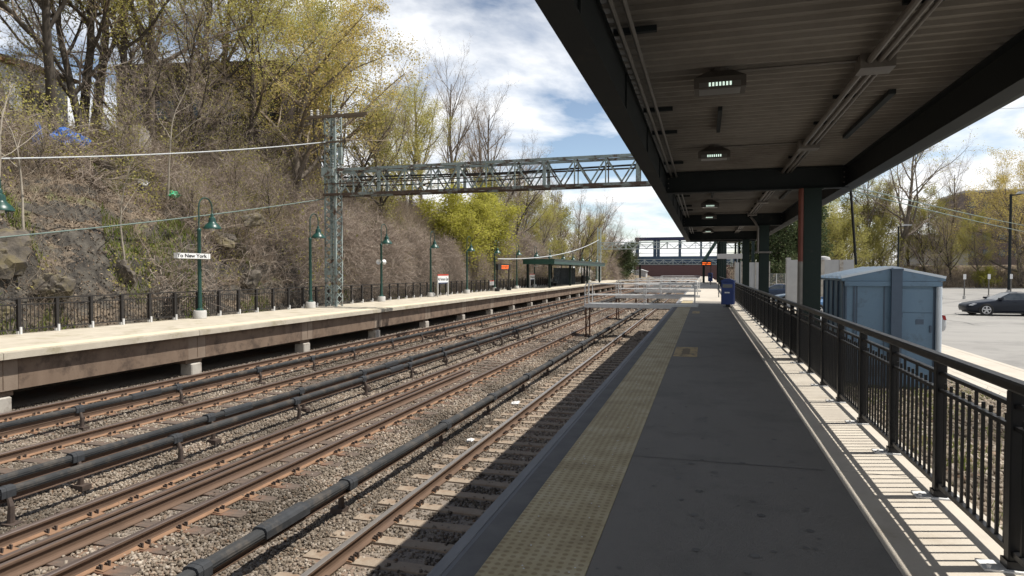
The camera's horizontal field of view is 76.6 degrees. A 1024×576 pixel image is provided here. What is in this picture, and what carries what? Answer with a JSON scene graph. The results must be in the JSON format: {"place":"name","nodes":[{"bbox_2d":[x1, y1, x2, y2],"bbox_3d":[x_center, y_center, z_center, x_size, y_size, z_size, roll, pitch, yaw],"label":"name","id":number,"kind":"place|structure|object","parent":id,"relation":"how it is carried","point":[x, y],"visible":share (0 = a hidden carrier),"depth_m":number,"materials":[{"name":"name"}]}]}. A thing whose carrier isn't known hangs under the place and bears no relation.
{"place":"outdoors","nodes":[
{"label":"outdoors","id":0,"kind":"place"},
{"bbox_2d":[0,109,652,334],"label":"hillside","id":1,"kind":"structure","parent":0,"point":[85,243],"depth_m":25.95,"materials":[{"name":"stone"}]},
{"bbox_2d":[0,228,31,278],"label":"rock outcrop","id":2,"kind":"object","parent":1,"relation":"on","point":[20,251],"visible":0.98,"depth_m":21.35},
{"bbox_2d":[0,22,71,126],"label":"shrub","id":3,"kind":"object","parent":1,"relation":"on","point":[33,81],"visible":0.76,"depth_m":29.23,"materials":[{"name":"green plant"}]},
{"bbox_2d":[0,53,78,126],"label":"white house","id":4,"kind":"structure","parent":1,"relation":"on","point":[3,58],"depth_m":31.89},
{"bbox_2d":[1,100,83,173],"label":"shrub","id":5,"kind":"object","parent":1,"relation":"on","point":[42,146],"visible":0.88,"depth_m":25.16,"materials":[{"name":"brown plant"}]},
{"bbox_2d":[0,0,87,133],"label":"tree","id":6,"kind":"object","parent":1,"relation":"on","point":[48,22],"visible":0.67,"depth_m":29.04,"materials":[{"name":"brown plant"}]},
{"bbox_2d":[32,273,75,300],"bbox_3d":[-15.947,-0.046,22.581,1.253,0.987,0.910,-1,2,-36],"label":"rock outcrop","id":7,"kind":"object","parent":1,"relation":"on","point":[67,283],"visible":0.94,"depth_m":22.29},
{"bbox_2d":[0,0,173,136],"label":"bare tree","id":8,"kind":"object","parent":1,"relation":"on","point":[66,74],"visible":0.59,"depth_m":32.01,"materials":[{"name":"brown plant"}]},
{"bbox_2d":[5,0,201,125],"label":"tree","id":9,"kind":"object","parent":1,"relation":"on","point":[118,5],"visible":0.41,"depth_m":34.59,"materials":[{"name":"brown plant"}]},
{"bbox_2d":[8,0,205,124],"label":"tree","id":10,"kind":"object","parent":1,"relation":"on","point":[90,49],"visible":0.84,"depth_m":32.80,"materials":[{"name":"brown plant"}]},
{"bbox_2d":[23,0,218,117],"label":"tree","id":11,"kind":"object","parent":1,"relation":"on","point":[122,58],"visible":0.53,"depth_m":33.97,"materials":[{"name":"brown plant"}]},
{"bbox_2d":[68,0,191,131],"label":"bare tree","id":12,"kind":"object","parent":1,"relation":"on","point":[118,77],"visible":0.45,"depth_m":33.71,"materials":[{"name":"brown plant"}]},
{"bbox_2d":[91,51,169,153],"bbox_3d":[-19.340,-8.808,32.810,6.803,5.977,3.674,1,2,44],"label":"shrub","id":13,"kind":"object","parent":1,"relation":"on","point":[120,92],"visible":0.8,"depth_m":31.94,"materials":[{"name":"brown plant"}]},
{"bbox_2d":[76,95,192,191],"bbox_3d":[-17.379,-6.514,29.908,5.183,4.554,2.799,-1,2,-44],"label":"shrub","id":14,"kind":"object","parent":1,"relation":"on","point":[122,138],"visible":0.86,"depth_m":29.72,"materials":[{"name":"brown plant"}]},
{"bbox_2d":[90,66,243,169],"bbox_3d":[-18.589,-8.947,34.766,7.451,6.546,4.024,-1,2,-43],"label":"shrub","id":15,"kind":"object","parent":1,"relation":"on","point":[185,109],"visible":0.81,"depth_m":34.98,"materials":[{"name":"brown plant"}]},
{"bbox_2d":[131,0,244,168],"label":"bare tree","id":16,"kind":"object","parent":1,"relation":"on","point":[191,61],"visible":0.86,"depth_m":35.13,"materials":[{"name":"brown plant"}]},
{"bbox_2d":[87,0,292,150],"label":"bare tree","id":17,"kind":"object","parent":1,"relation":"on","point":[139,31],"visible":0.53,"depth_m":36.43,"materials":[{"name":"brown plant"}]},
{"bbox_2d":[167,154,228,228],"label":"shrub","id":18,"kind":"object","parent":1,"relation":"on","point":[192,186],"visible":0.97,"depth_m":30.39,"materials":[{"name":"brown plant"}]},
{"bbox_2d":[0,83,417,332],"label":"hanging vines","id":19,"kind":"object","parent":1,"relation":"on","point":[175,181],"visible":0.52,"depth_m":32.66,"materials":[{"name":"plant"}]},
{"bbox_2d":[0,55,422,296],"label":"budding leaves","id":20,"kind":"object","parent":1,"relation":"on","point":[26,89],"visible":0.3,"depth_m":29.71,"materials":[{"name":"green plant"}]},
{"bbox_2d":[148,81,281,180],"bbox_3d":[-17.426,-8.970,37.570,7.451,6.546,4.024,-1,2,-27],"label":"shrub","id":21,"kind":"object","parent":1,"relation":"on","point":[230,131],"visible":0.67,"depth_m":37.58,"materials":[{"name":"brown plant"}]},
{"bbox_2d":[115,60,322,179],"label":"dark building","id":22,"kind":"structure","parent":1,"relation":"on","point":[290,114],"depth_m":46.59,"materials":[{"name":"grey glass"}]},
{"bbox_2d":[138,0,303,158],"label":"tree","id":23,"kind":"object","parent":1,"relation":"on","point":[225,63],"visible":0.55,"depth_m":39.34,"materials":[{"name":"brown plant"}]},
{"bbox_2d":[0,123,455,334],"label":"dead leaves","id":24,"kind":"object","parent":1,"relation":"on","point":[80,197],"visible":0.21,"depth_m":26.60,"materials":[{"name":"brown plant"}]},
{"bbox_2d":[198,131,258,215],"bbox_3d":[-14.945,-5.768,34.161,2.974,4.838,5.507,0,2,-14],"label":"shrub","id":25,"kind":"object","parent":1,"relation":"on","point":[235,179],"visible":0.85,"depth_m":34.42,"materials":[{"name":"brown plant"}]},
{"bbox_2d":[127,0,337,153],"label":"tree","id":26,"kind":"object","parent":1,"relation":"on","point":[228,58],"visible":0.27,"depth_m":41.94,"materials":[{"name":"brown plant"}]},
{"bbox_2d":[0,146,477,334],"bbox_3d":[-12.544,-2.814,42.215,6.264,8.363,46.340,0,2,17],"label":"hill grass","id":27,"kind":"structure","parent":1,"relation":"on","point":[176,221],"depth_m":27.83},
{"bbox_2d":[211,184,272,261],"bbox_3d":[-14.431,-3.175,32.393,4.859,4.269,2.624,-1,2,-34],"label":"shrub","id":28,"kind":"object","parent":1,"relation":"on","point":[238,220],"visible":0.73,"depth_m":32.47,"materials":[{"name":"brown plant"}]},
{"bbox_2d":[148,0,346,178],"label":"tree","id":29,"kind":"object","parent":1,"relation":"on","point":[250,70],"visible":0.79,"depth_m":39.42,"materials":[{"name":"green plant"}]},
{"bbox_2d":[242,102,293,191],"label":"shrub","id":30,"kind":"object","parent":1,"relation":"on","point":[272,141],"visible":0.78,"depth_m":40.17,"materials":[{"name":"brown plant"}]},
{"bbox_2d":[242,143,303,225],"bbox_3d":[-13.469,-5.683,36.860,3.149,5.123,5.831,0,1,-8],"label":"shrub","id":31,"kind":"object","parent":1,"relation":"on","point":[265,169],"visible":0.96,"depth_m":36.22,"materials":[{"name":"brown plant"}]},
{"bbox_2d":[0,86,591,333],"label":"undergrowth","id":32,"kind":"object","parent":1,"relation":"on","point":[402,207],"visible":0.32,"depth_m":33.23,"materials":[{"name":"plant"}]},
{"bbox_2d":[168,0,434,203],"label":"maple tree","id":33,"kind":"object","parent":1,"relation":"on","point":[302,109],"visible":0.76,"depth_m":42.84,"materials":[{"name":"green plant"}]},
{"bbox_2d":[208,0,400,201],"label":"tree","id":34,"kind":"object","parent":1,"relation":"on","point":[328,11],"visible":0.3,"depth_m":48.49,"materials":[{"name":"green plant"}]},
{"bbox_2d":[261,163,357,299],"bbox_3d":[-12.136,-2.878,38.797,5.231,9.053,10.132,0,2,17],"label":"vine thicket","id":35,"kind":"object","parent":1,"relation":"on","point":[320,246],"visible":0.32,"depth_m":37.64,"materials":[{"name":"brown plant"}]},
{"bbox_2d":[283,0,400,162],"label":"tree","id":36,"kind":"object","parent":1,"relation":"on","point":[341,66],"visible":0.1,"depth_m":52.28,"materials":[{"name":"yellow plant"}]},
{"bbox_2d":[307,203,394,299],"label":"vine thicket","id":37,"kind":"object","parent":1,"relation":"on","point":[367,254],"visible":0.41,"depth_m":42.56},
{"bbox_2d":[323,90,418,209],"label":"bare tree","id":38,"kind":"object","parent":1,"relation":"on","point":[370,156],"visible":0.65,"depth_m":49.60,"materials":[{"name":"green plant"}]},
{"bbox_2d":[329,83,418,225],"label":"tree","id":39,"kind":"object","parent":1,"relation":"on","point":[389,151],"visible":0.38,"depth_m":52.07,"materials":[{"name":"green plant"}]},
{"bbox_2d":[355,207,427,298],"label":"vine thicket","id":40,"kind":"object","parent":1,"relation":"on","point":[397,244],"visible":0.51,"depth_m":47.20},
{"bbox_2d":[364,99,430,213],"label":"tree","id":41,"kind":"object","parent":1,"relation":"on","point":[417,153],"visible":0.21,"depth_m":61.11,"materials":[{"name":"green plant"}]},
{"bbox_2d":[387,50,449,201],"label":"bare tree","id":42,"kind":"object","parent":1,"relation":"on","point":[419,75],"visible":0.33,"depth_m":70.67,"materials":[{"name":"grey plant"}]},
{"bbox_2d":[388,219,450,292],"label":"vine thicket","id":43,"kind":"object","parent":1,"relation":"on","point":[423,246],"visible":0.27,"depth_m":52.43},
{"bbox_2d":[372,74,475,214],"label":"tree","id":44,"kind":"object","parent":1,"relation":"on","point":[424,120],"visible":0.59,"depth_m":63.66,"materials":[{"name":"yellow plant"}]},
{"bbox_2d":[432,226,472,293],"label":"vine thicket","id":45,"kind":"object","parent":1,"relation":"on","point":[453,257],"visible":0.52,"depth_m":57.87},
{"bbox_2d":[412,181,500,267],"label":"tree","id":46,"kind":"object","parent":1,"relation":"on","point":[454,221],"visible":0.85,"depth_m":61.51,"materials":[{"name":"green plant"}]},
{"bbox_2d":[423,35,489,184],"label":"bare tree","id":47,"kind":"object","parent":1,"relation":"on","point":[457,145],"visible":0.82,"depth_m":79.78,"materials":[{"name":"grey plant"}]},
{"bbox_2d":[461,238,498,291],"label":"vine thicket","id":48,"kind":"object","parent":1,"relation":"on","point":[483,268],"visible":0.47,"depth_m":63.88,"materials":[{"name":"brown plant"}]},
{"bbox_2d":[454,72,507,197],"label":"bare tree","id":49,"kind":"object","parent":1,"relation":"on","point":[479,154],"visible":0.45,"depth_m":92.78,"materials":[{"name":"grey plant"}]},
{"bbox_2d":[453,73,518,194],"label":"bare tree","id":50,"kind":"object","parent":1,"relation":"on","point":[487,144],"visible":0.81,"depth_m":87.84,"materials":[{"name":"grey plant"}]},
{"bbox_2d":[464,183,528,263],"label":"tree","id":51,"kind":"object","parent":1,"relation":"on","point":[502,228],"visible":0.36,"depth_m":69.92,"materials":[{"name":"green plant"}]},
{"bbox_2d":[511,221,547,285],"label":"vine thicket","id":52,"kind":"object","parent":1,"relation":"on","point":[529,249],"visible":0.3,"depth_m":84.94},
{"bbox_2d":[499,166,560,244],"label":"bare tree","id":53,"kind":"object","parent":1,"relation":"on","point":[532,201],"visible":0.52,"depth_m":86.80,"materials":[{"name":"brown plant"}]},
{"bbox_2d":[566,201,617,270],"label":"bare tree","id":54,"kind":"object","parent":1,"relation":"on","point":[588,241],"visible":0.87,"depth_m":131.34,"materials":[{"name":"brown plant"}]},
{"bbox_2d":[0,279,696,575],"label":"ballast bed","id":55,"kind":"object","parent":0,"point":[35,395],"visible":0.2,"depth_m":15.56,"materials":[{"name":"gravel"}]},
{"bbox_2d":[0,279,667,433],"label":"third rail","id":56,"kind":"object","parent":55,"relation":"on","point":[72,411],"visible":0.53,"depth_m":17.41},
{"bbox_2d":[0,279,668,442],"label":"railway track","id":57,"kind":"structure","parent":55,"relation":"on","point":[35,410],"depth_m":19.14,"materials":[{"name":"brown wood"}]},
{"bbox_2d":[0,279,674,493],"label":"railway track","id":58,"kind":"structure","parent":55,"relation":"on","point":[23,454],"depth_m":15.61,"materials":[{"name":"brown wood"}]},
{"bbox_2d":[0,279,677,491],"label":"third rail","id":59,"kind":"object","parent":55,"relation":"on","point":[72,459],"visible":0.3,"depth_m":12.77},
{"bbox_2d":[0,279,678,526],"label":"third rail","id":60,"kind":"object","parent":55,"relation":"on","point":[9,493],"visible":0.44,"depth_m":11.82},
{"bbox_2d":[0,279,687,575],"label":"railway track","id":61,"kind":"structure","parent":55,"relation":"on","point":[96,529],"depth_m":10.01,"materials":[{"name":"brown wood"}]},
{"bbox_2d":[175,279,690,575],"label":"third rail","id":62,"kind":"object","parent":55,"relation":"on","point":[261,534],"visible":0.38,"depth_m":9.08,"materials":[{"name":"metal"}]},
{"bbox_2d":[275,279,694,575],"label":"railway track","id":63,"kind":"structure","parent":55,"relation":"on","point":[345,552],"depth_m":10.04,"materials":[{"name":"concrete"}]},
{"bbox_2d":[584,283,697,336],"bbox_3d":[6.575,1.161,33.062,5.630,2.806,1.330,0,2,17],"label":"gangway","id":64,"kind":"object","parent":55,"relation":"on","point":[590,305],"visible":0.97,"depth_m":32.90,"materials":[{"name":"metal"}]},
{"bbox_2d":[615,280,699,318],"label":"gangway","id":65,"kind":"object","parent":55,"relation":"on","point":[662,297],"visible":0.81,"depth_m":44.34,"materials":[{"name":"metal"}]},
{"bbox_2d":[0,0,1023,271],"label":"sky","id":66,"kind":"structure","parent":0,"point":[512,40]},
{"bbox_2d":[634,265,733,279],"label":"brick building","id":67,"kind":"structure","parent":0,"point":[674,271],"depth_m":280.87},
{"bbox_2d":[726,265,1023,287],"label":"embankment","id":68,"kind":"structure","parent":0,"point":[997,267],"depth_m":105.05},
{"bbox_2d":[826,182,893,263],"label":"tree","id":69,"kind":"object","parent":68,"relation":"on","point":[845,205],"visible":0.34,"depth_m":105.46,"materials":[{"name":"green plant"}]},
{"bbox_2d":[838,170,901,265],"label":"bare tree","id":70,"kind":"object","parent":68,"relation":"on","point":[873,206],"visible":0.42,"depth_m":104.04,"materials":[{"name":"brown plant"}]},
{"bbox_2d":[727,260,1023,287],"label":"bank undergrowth","id":71,"kind":"object","parent":68,"relation":"on","point":[954,275],"visible":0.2,"depth_m":100.55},
{"bbox_2d":[851,215,901,266],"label":"tree","id":72,"kind":"object","parent":68,"relation":"on","point":[871,241],"visible":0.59,"depth_m":100.79,"materials":[{"name":"green plant"}]},
{"bbox_2d":[856,180,911,265],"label":"tree","id":73,"kind":"object","parent":68,"relation":"on","point":[891,235],"visible":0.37,"depth_m":104.82,"materials":[{"name":"green plant"}]},
{"bbox_2d":[853,126,989,267],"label":"bare tree","id":74,"kind":"object","parent":68,"relation":"on","point":[905,231],"visible":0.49,"depth_m":100.72,"materials":[{"name":"brown plant"}]},
{"bbox_2d":[894,198,948,271],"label":"bare tree","id":75,"kind":"object","parent":68,"relation":"on","point":[920,240],"visible":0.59,"depth_m":103.41,"materials":[{"name":"brown plant"}]},
{"bbox_2d":[899,183,968,270],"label":"tree","id":76,"kind":"object","parent":68,"relation":"on","point":[925,214],"visible":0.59,"depth_m":104.99,"materials":[{"name":"green plant"}]},
{"bbox_2d":[924,200,972,280],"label":"bare tree","id":77,"kind":"object","parent":68,"relation":"on","point":[943,237],"visible":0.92,"depth_m":99.97,"materials":[{"name":"brown plant"}]},
{"bbox_2d":[925,142,977,270],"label":"bare tree","id":78,"kind":"object","parent":68,"relation":"on","point":[954,203],"visible":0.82,"depth_m":105.96,"materials":[{"name":"brown plant"}]},
{"bbox_2d":[952,209,997,278],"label":"tree","id":79,"kind":"object","parent":68,"relation":"on","point":[967,241],"visible":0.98,"depth_m":98.84,"materials":[{"name":"green plant"}]},
{"bbox_2d":[941,189,1023,265],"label":"tower block","id":80,"kind":"structure","parent":68,"relation":"on","point":[964,198],"depth_m":128.33,"materials":[{"name":"brown brick"}]},
{"bbox_2d":[974,127,1023,258],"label":"maple tree","id":81,"kind":"object","parent":68,"relation":"on","point":[1019,181],"visible":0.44,"depth_m":102.58,"materials":[{"name":"yellow plant"}]},
{"bbox_2d":[795,307,1023,392],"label":"sidewalk","id":82,"kind":"structure","parent":0,"point":[1008,371],"depth_m":15.89,"materials":[{"name":"concrete"}]},
{"bbox_2d":[942,288,1023,391],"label":"parking lot","id":83,"kind":"structure","parent":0,"point":[997,337],"depth_m":26.93,"materials":[{"name":"asphalt"}]},
{"bbox_2d":[701,241,754,283],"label":"stair tower","id":84,"kind":"structure","parent":83,"relation":"on","point":[721,247],"depth_m":82.15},
{"bbox_2d":[734,261,769,288],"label":"grey fence","id":85,"kind":"object","parent":83,"relation":"on","point":[753,274],"visible":0.36,"depth_m":62.02,"materials":[{"name":"metal"}]},
{"bbox_2d":[731,221,797,285],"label":"tree","id":86,"kind":"object","parent":83,"relation":"on","point":[775,244],"visible":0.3,"depth_m":84.63,"materials":[{"name":"green plant"}]},
{"bbox_2d":[769,202,835,283],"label":"tree","id":87,"kind":"object","parent":83,"relation":"on","point":[824,233],"visible":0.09,"depth_m":86.29,"materials":[{"name":"green plant"}]},
{"bbox_2d":[785,258,853,306],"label":"block wall","id":88,"kind":"structure","parent":83,"relation":"on","point":[829,266],"depth_m":42.44,"materials":[{"name":"concrete"}]},
{"bbox_2d":[821,206,867,259],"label":"tree","id":89,"kind":"object","parent":83,"relation":"on","point":[831,231],"visible":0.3,"depth_m":93.54,"materials":[{"name":"green plant"}]},
{"bbox_2d":[821,202,879,267],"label":"tree","id":90,"kind":"object","parent":83,"relation":"on","point":[850,237],"visible":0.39,"depth_m":95.31,"materials":[{"name":"green plant"}]},
{"bbox_2d":[868,379,1005,528],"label":"verge stones","id":91,"kind":"object","parent":83,"relation":"on","point":[990,401],"visible":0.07,"depth_m":8.96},
{"bbox_2d":[958,292,1023,315],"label":"parked car","id":92,"kind":"object","parent":83,"relation":"on","point":[1006,303],"visible":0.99,"depth_m":35.67,"materials":[{"name":"blue paint"}]},
{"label":"gravel verge","id":93,"kind":"structure","parent":83,"relation":"on","visible":0},
{"bbox_2d":[821,266,946,388],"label":"equipment shed","id":94,"kind":"structure","parent":93,"relation":"on","point":[902,303],"depth_m":13.00,"materials":[{"name":"metal"}]},
{"bbox_2d":[901,313,932,384],"bbox_3d":[8.078,1.210,12.942,0.555,1.430,0.048,0,2,17],"label":"door","id":95,"kind":"structure","parent":94,"relation":"in","point":[917,328],"depth_m":12.93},
{"bbox_2d":[868,381,1003,528],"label":"verge weeds","id":96,"kind":"object","parent":93,"relation":"on","point":[953,437],"visible":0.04,"depth_m":8.66,"materials":[{"name":"green plant"}]},
{"label":"ground","id":97,"kind":"structure","parent":0,"visible":0},
{"bbox_2d":[0,280,623,412],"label":"platform","id":98,"kind":"structure","parent":97,"relation":"on","point":[31,360],"depth_m":22.48,"materials":[{"name":"concrete"}]},
{"bbox_2d":[193,197,220,318],"bbox_3d":[-12.620,-1.253,26.815,0.720,4.976,1.350,0,2,17],"label":"lamp post","id":99,"kind":"object","parent":98,"relation":"on","point":[199,312],"visible":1,"depth_m":26.38,"materials":[{"name":"metal"}]},
{"bbox_2d":[0,276,588,333],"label":"railing","id":100,"kind":"object","parent":98,"relation":"on","point":[57,325],"visible":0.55,"depth_m":27.45,"materials":[{"name":"metal"}]},
{"bbox_2d":[522,259,604,287],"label":"platform shelter","id":101,"kind":"object","parent":98,"relation":"on","point":[564,275],"visible":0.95,"depth_m":86.96,"materials":[{"name":"green metal"}]},
{"bbox_2d":[306,95,650,306],"bbox_3d":[1.240,-3.793,32.288,25.712,13.169,1.270,0,2,17],"label":"signal gantry","id":102,"kind":"object","parent":97,"relation":"on","point":[333,172],"visible":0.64,"depth_m":34.10,"materials":[{"name":"metal"}]},
{"bbox_2d":[1,142,325,158],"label":"feeder cable","id":103,"kind":"object","parent":102,"relation":"attached to","point":[151,154],"visible":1,"depth_m":25.96,"materials":[{"name":"metal"}]},
{"bbox_2d":[613,239,638,279],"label":"tree","id":104,"kind":"object","parent":97,"relation":"on","point":[627,267],"visible":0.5,"depth_m":186.76,"materials":[{"name":"green plant"}]},
{"bbox_2d":[597,227,741,280],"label":"signal gantry","id":105,"kind":"object","parent":97,"relation":"on","point":[653,244],"visible":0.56,"depth_m":122.70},
{"bbox_2d":[635,237,740,277],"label":"overpass","id":106,"kind":"object","parent":97,"relation":"on","point":[687,258],"visible":0.41,"depth_m":223.50,"materials":[{"name":"paint"}]},
{"bbox_2d":[426,276,1023,575],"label":"platform","id":107,"kind":"structure","parent":97,"relation":"on","point":[710,435],"depth_m":5.28,"materials":[{"name":"concrete"}]},
{"bbox_2d":[535,0,1023,359],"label":"canopy","id":108,"kind":"object","parent":107,"relation":"on","point":[837,99],"visible":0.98,"depth_m":7.11,"materials":[{"name":"metal"}]},
{"bbox_2d":[698,145,729,161],"bbox_3d":[3.317,-2.224,10.639,0.500,0.225,0.315,0,2,17],"label":"canopy light","id":109,"kind":"object","parent":108,"relation":"hanging from","point":[714,153],"visible":1,"depth_m":10.53,"materials":[{"name":"black"}]},
{"bbox_2d":[694,67,746,96],"bbox_3d":[2.119,-2.119,6.615,0.500,0.225,0.315,0,2,17],"label":"canopy light","id":110,"kind":"object","parent":108,"relation":"hanging from","point":[720,81],"visible":1,"depth_m":6.51,"materials":[{"name":"black"}]},
{"bbox_2d":[719,276,1023,574],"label":"railing","id":111,"kind":"object","parent":107,"relation":"on","point":[825,354],"visible":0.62,"depth_m":5.37,"materials":[{"name":"metal"}]},
{"bbox_2d":[938,146,1023,287],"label":"maple tree","id":112,"kind":"object","parent":97,"relation":"on","point":[1003,180],"visible":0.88,"depth_m":97.82,"materials":[{"name":"green plant"}]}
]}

